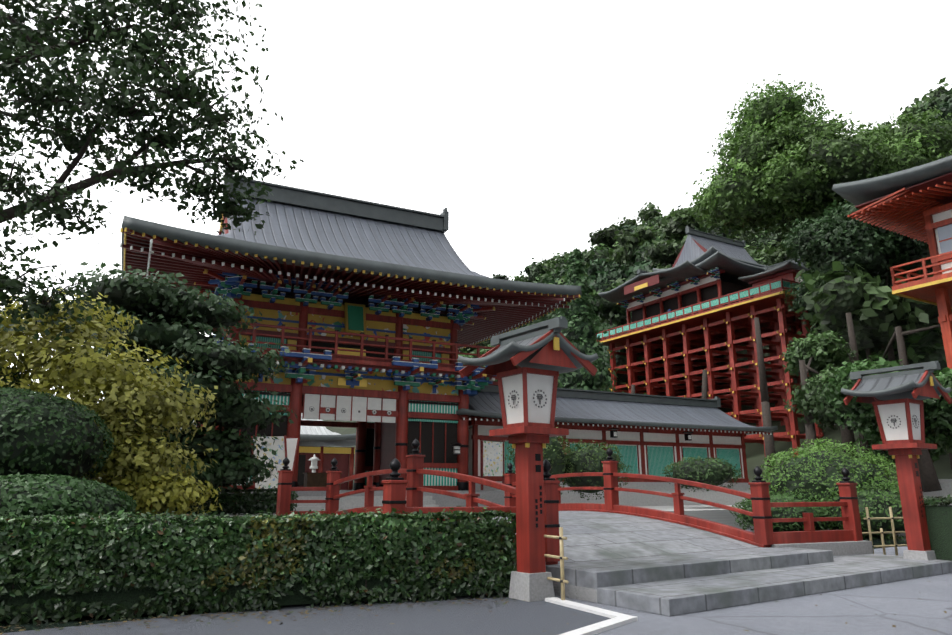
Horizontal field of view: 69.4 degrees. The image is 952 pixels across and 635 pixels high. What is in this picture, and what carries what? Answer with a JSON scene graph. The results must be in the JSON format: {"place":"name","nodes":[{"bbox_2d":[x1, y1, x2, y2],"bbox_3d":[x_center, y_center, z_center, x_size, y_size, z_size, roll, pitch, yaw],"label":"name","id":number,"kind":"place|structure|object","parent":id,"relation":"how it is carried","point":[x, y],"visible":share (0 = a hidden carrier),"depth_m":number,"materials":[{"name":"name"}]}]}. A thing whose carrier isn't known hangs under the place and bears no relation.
{"place":"outdoors","nodes":[
{"label":"outdoors","id":0,"kind":"place"},
{"bbox_2d":[222,166,448,232],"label":"roof ridge","id":1,"kind":"structure","parent":0,"point":[293,196],"depth_m":34.74,"materials":[{"name":"grey metal"}]},
{"bbox_2d":[0,529,906,632],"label":"soil","id":2,"kind":"structure","parent":0,"point":[85,620],"depth_m":8.58,"materials":[{"name":"brown soil"}]},
{"bbox_2d":[0,0,937,538],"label":"garden","id":3,"kind":"object","parent":2,"relation":"on","point":[150,470],"depth_m":14.71,"materials":[{"name":"green plant"}]},
{"bbox_2d":[0,486,951,624],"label":"clipped hedge","id":4,"kind":"object","parent":2,"relation":"on","point":[83,524],"depth_m":9.46,"materials":[{"name":"green plant"}]},
{"bbox_2d":[0,0,951,399],"label":"sky","id":5,"kind":"structure","parent":0,"point":[537,125],"materials":[{"name":"white"}]},
{"bbox_2d":[86,328,951,634],"bbox_3d":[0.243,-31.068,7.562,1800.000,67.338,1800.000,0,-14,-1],"label":"terrain","id":6,"kind":"structure","parent":0,"point":[834,612],"depth_m":9.33,"materials":[{"name":"concrete"}]},
{"bbox_2d":[0,595,637,634],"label":"road","id":7,"kind":"structure","parent":6,"relation":"on","point":[549,616],"depth_m":8.53,"materials":[{"name":"grey asphalt"}]},
{"bbox_2d":[0,279,904,536],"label":"shrubs","id":8,"kind":"object","parent":6,"relation":"on","point":[115,296],"visible":0.35,"depth_m":21.06,"materials":[{"name":"green plant"}]},
{"bbox_2d":[152,505,753,529],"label":"landing terrace","id":9,"kind":"structure","parent":6,"relation":"on","point":[716,514],"depth_m":27.34,"materials":[{"name":"stone"}]},
{"bbox_2d":[0,581,946,634],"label":"leaf litter","id":10,"kind":"object","parent":6,"relation":"on","point":[262,617],"visible":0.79,"depth_m":8.82,"materials":[{"name":"brown plant"}]},
{"bbox_2d":[489,367,568,601],"bbox_3d":[0.838,2.559,10.762,0.900,3.443,0.900,10,-17,-34],"label":"post lantern","id":11,"kind":"object","parent":6,"relation":"on","point":[528,396],"visible":0.98,"depth_m":10.67,"materials":[{"name":"wood"}]},
{"bbox_2d":[459,329,597,377],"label":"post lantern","id":12,"kind":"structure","parent":11,"relation":"on","point":[551,352],"depth_m":10.81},
{"bbox_2d":[457,332,598,373],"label":"lantern roof","id":13,"kind":"structure","parent":12,"relation":"on","point":[505,353],"depth_m":10.89,"materials":[{"name":"grey metal"}]},
{"bbox_2d":[544,527,568,599],"bbox_3d":[1.058,3.707,10.423,0.080,1.050,1.096,7,-16,-27],"label":"bamboo fence","id":14,"kind":"object","parent":6,"relation":"on","point":[562,580],"visible":0.58,"depth_m":10.07,"materials":[{"name":"beige wood"}]},
{"bbox_2d":[202,491,940,510],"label":"stone terrace","id":15,"kind":"structure","parent":6,"relation":"on","point":[497,497],"depth_m":30.17,"materials":[{"name":"stone"}]},
{"bbox_2d":[251,436,299,492],"bbox_3d":[-7.709,5.733,26.215,1.400,2.352,1.219,-3,-14,11],"label":"a-frame signboard","id":16,"kind":"object","parent":15,"relation":"on","point":[283,447],"visible":0.48,"depth_m":25.93,"materials":[{"name":"white paint"}]},
{"bbox_2d":[309,454,319,472],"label":"stone lanterns","id":17,"kind":"object","parent":15,"relation":"on","point":[314,466],"visible":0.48,"depth_m":48.91,"materials":[{"name":"white stone"}]},
{"bbox_2d":[297,446,354,489],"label":"court hall","id":18,"kind":"structure","parent":15,"relation":"on","point":[340,455],"depth_m":58.63,"materials":[{"name":"red paint"}]},
{"bbox_2d":[163,413,355,446],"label":"roof","id":19,"kind":"structure","parent":18,"relation":"on","point":[316,436],"depth_m":59.59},
{"bbox_2d":[119,228,579,491],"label":"temple gate","id":20,"kind":"structure","parent":15,"relation":"on","point":[375,357],"depth_m":30.12,"materials":[{"name":"wood"}]},
{"bbox_2d":[121,194,581,319],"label":"roof","id":21,"kind":"structure","parent":20,"relation":"on","point":[298,235],"depth_m":30.80,"materials":[{"name":"grey metal"}]},
{"bbox_2d":[218,214,227,234],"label":"romon gables","id":22,"kind":"object","parent":21,"relation":"on","point":[221,227],"visible":0.08,"depth_m":31.65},
{"bbox_2d":[480,439,504,489],"bbox_3d":[0.745,6.540,30.553,1.500,2.180,0.120,13,-19,-43],"label":"info board","id":23,"kind":"object","parent":15,"relation":"on","point":[492,459],"visible":0.92,"depth_m":30.57,"materials":[{"name":"white paper"}]},
{"bbox_2d":[461,415,771,490],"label":"corridor wall","id":24,"kind":"structure","parent":15,"relation":"on","point":[650,450],"depth_m":37.03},
{"bbox_2d":[435,391,777,434],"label":"roof","id":25,"kind":"structure","parent":24,"relation":"on","point":[568,409],"depth_m":37.70,"materials":[{"name":"grey tile"}]},
{"bbox_2d":[465,95,951,451],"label":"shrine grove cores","id":26,"kind":"object","parent":15,"relation":"on","point":[755,207],"visible":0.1,"depth_m":55.95,"materials":[{"name":"green plant"}]},
{"bbox_2d":[458,74,951,491],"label":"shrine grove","id":27,"kind":"object","parent":26,"relation":"on","point":[937,426],"depth_m":53.43,"materials":[{"name":"green plant"}]},
{"bbox_2d":[276,439,951,615],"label":"arched bridge","id":28,"kind":"structure","parent":6,"relation":"on","point":[666,563],"depth_m":13.10,"materials":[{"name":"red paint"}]},
{"bbox_2d":[872,398,936,559],"bbox_3d":[9.110,3.478,14.448,0.900,3.443,0.900,10,-17,-34],"label":"post lantern","id":29,"kind":"object","parent":28,"relation":"on","point":[900,422],"visible":1,"depth_m":14.39,"materials":[{"name":"wood"}]},
{"bbox_2d":[843,370,951,404],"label":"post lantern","id":30,"kind":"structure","parent":29,"relation":"on","point":[927,389],"depth_m":14.54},
{"bbox_2d":[840,372,951,400],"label":"lantern roof","id":31,"kind":"structure","parent":30,"relation":"on","point":[895,387],"depth_m":14.73,"materials":[{"name":"grey metal"}]},
{"bbox_2d":[458,77,951,479],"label":"hill forest","id":32,"kind":"object","parent":6,"relation":"on","point":[894,304],"depth_m":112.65,"materials":[{"name":"green plant"}]},
{"bbox_2d":[596,267,823,456],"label":"shrine building","id":33,"kind":"structure","parent":6,"relation":"on","point":[709,310],"depth_m":79.16,"materials":[{"name":"red paint"}]},
{"bbox_2d":[598,260,709,302],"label":"roof","id":34,"kind":"structure","parent":33,"relation":"on","point":[687,269],"depth_m":83.32,"materials":[{"name":"grey tile"}]},
{"bbox_2d":[624,274,659,294],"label":"porch face","id":35,"kind":"object","parent":34,"relation":"attached to","point":[643,284],"visible":1,"depth_m":84.91},
{"bbox_2d":[637,269,648,273],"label":"roof ridge","id":36,"kind":"structure","parent":34,"relation":"on","point":[639,271],"depth_m":85.42,"materials":[{"name":"grey metal"}]},
{"bbox_2d":[632,251,764,295],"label":"roof gable","id":37,"kind":"structure","parent":33,"relation":"on","point":[734,269],"depth_m":80.24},
{"bbox_2d":[652,234,767,271],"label":"roof","id":38,"kind":"structure","parent":33,"relation":"on","point":[693,252],"depth_m":85.26,"materials":[{"name":"grey tile"}]},
{"bbox_2d":[672,238,706,267],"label":"hall gable","id":39,"kind":"object","parent":38,"relation":"attached to","point":[700,246],"depth_m":85.67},
{"bbox_2d":[738,261,809,282],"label":"roof","id":40,"kind":"structure","parent":33,"relation":"on","point":[789,265],"depth_m":74.56,"materials":[{"name":"grey tile"}]},
{"bbox_2d":[862,528,904,554],"bbox_3d":[9.583,5.322,16.178,2.424,0.700,0.076,5,-15,-18],"label":"bamboo fence","id":41,"kind":"object","parent":6,"relation":"on","point":[881,532],"visible":0.29,"depth_m":16.19,"materials":[{"name":"beige wood"}]},
{"bbox_2d":[863,507,906,555],"bbox_3d":[9.857,4.964,15.773,2.328,1.200,0.076,5,-15,-18],"label":"bamboo fence","id":42,"kind":"object","parent":6,"relation":"on","point":[891,517],"visible":0.44,"depth_m":15.58,"materials":[{"name":"beige wood"}]},
{"bbox_2d":[848,172,951,504],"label":"shrine building","id":43,"kind":"structure","parent":6,"relation":"on","point":[924,207],"depth_m":33.81,"materials":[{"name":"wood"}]},
{"bbox_2d":[832,155,951,233],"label":"roof","id":44,"kind":"structure","parent":43,"relation":"on","point":[859,192],"depth_m":33.75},
{"bbox_2d":[491,316,567,345],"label":"roof ridge","id":45,"kind":"structure","parent":0,"point":[558,324],"depth_m":11.16,"materials":[{"name":"grey metal"}]},
{"bbox_2d":[481,385,720,407],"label":"roof ridge","id":46,"kind":"structure","parent":0,"point":[615,396],"depth_m":39.95,"materials":[{"name":"grey tile"}]},
{"bbox_2d":[685,226,745,246],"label":"roof ridge","id":47,"kind":"structure","parent":0,"point":[688,230],"depth_m":87.24,"materials":[{"name":"grey metal"}]},
{"bbox_2d":[764,256,799,270],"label":"roof ridge","id":48,"kind":"structure","parent":0,"point":[766,268],"depth_m":78.02,"materials":[{"name":"grey metal"}]},
{"bbox_2d":[850,361,940,380],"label":"roof ridge","id":49,"kind":"structure","parent":0,"point":[931,366],"depth_m":14.91,"materials":[{"name":"grey metal"}]}
]}

